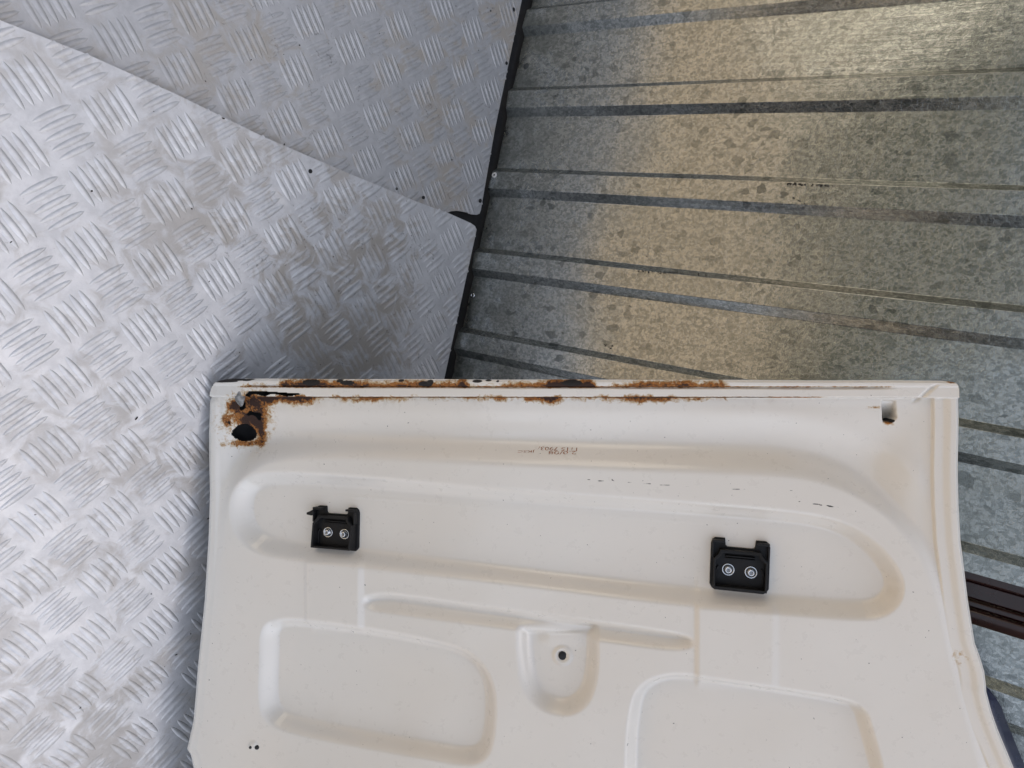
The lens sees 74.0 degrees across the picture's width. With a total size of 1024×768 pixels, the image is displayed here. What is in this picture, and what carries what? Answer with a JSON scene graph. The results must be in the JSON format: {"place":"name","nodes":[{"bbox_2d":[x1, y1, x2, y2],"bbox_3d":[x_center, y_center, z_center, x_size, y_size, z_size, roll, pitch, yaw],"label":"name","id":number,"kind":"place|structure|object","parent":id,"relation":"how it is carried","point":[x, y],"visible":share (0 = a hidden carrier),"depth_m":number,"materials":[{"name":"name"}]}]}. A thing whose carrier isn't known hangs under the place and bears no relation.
{"place":"outdoors","nodes":[
{"label":"outdoors","id":0,"kind":"place"},
{"label":"ground","id":1,"kind":"structure","parent":0,"visible":0},
{"bbox_2d":[444,0,532,378],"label":"base rail","id":2,"kind":"object","parent":1,"relation":"on","point":[477,221],"depth_m":1.00,"materials":[{"name":"black metal"}]},
{"bbox_2d":[0,0,521,214],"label":"tread plate","id":3,"kind":"object","parent":2,"relation":"on","point":[408,97],"visible":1,"depth_m":0.79,"materials":[{"name":"metal"}]},
{"bbox_2d":[0,20,476,767],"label":"tread plate","id":4,"kind":"object","parent":3,"relation":"on","point":[172,268],"visible":0.6,"depth_m":0.68,"materials":[{"name":"metal"}]},
{"bbox_2d":[10,7,832,723],"bbox_3d":[0.039,-0.031,0.540,0.813,0.782,1.346,11,92,-49],"label":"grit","id":5,"kind":"object","parent":4,"relation":"on","point":[638,271],"visible":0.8,"depth_m":0.77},
{"bbox_2d":[187,379,1023,767],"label":"tailgate","id":6,"kind":"object","parent":4,"relation":"on","point":[491,573],"visible":1,"depth_m":0.63,"materials":[{"name":"white metal"}]},
{"bbox_2d":[452,0,1023,587],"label":"corrugated wall","id":7,"kind":"structure","parent":2,"relation":"on","point":[678,142],"depth_m":0.79,"materials":[{"name":"metal"}]},
{"bbox_2d":[964,571,1023,639],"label":"steel post","id":8,"kind":"object","parent":2,"relation":"on","point":[996,605],"depth_m":0.67,"materials":[{"name":"brown metal"}]},
{"bbox_2d":[972,624,1023,761],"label":"corrugated wall","id":9,"kind":"structure","parent":2,"relation":"on","point":[1001,655],"depth_m":0.64,"materials":[{"name":"metal"}]}
]}

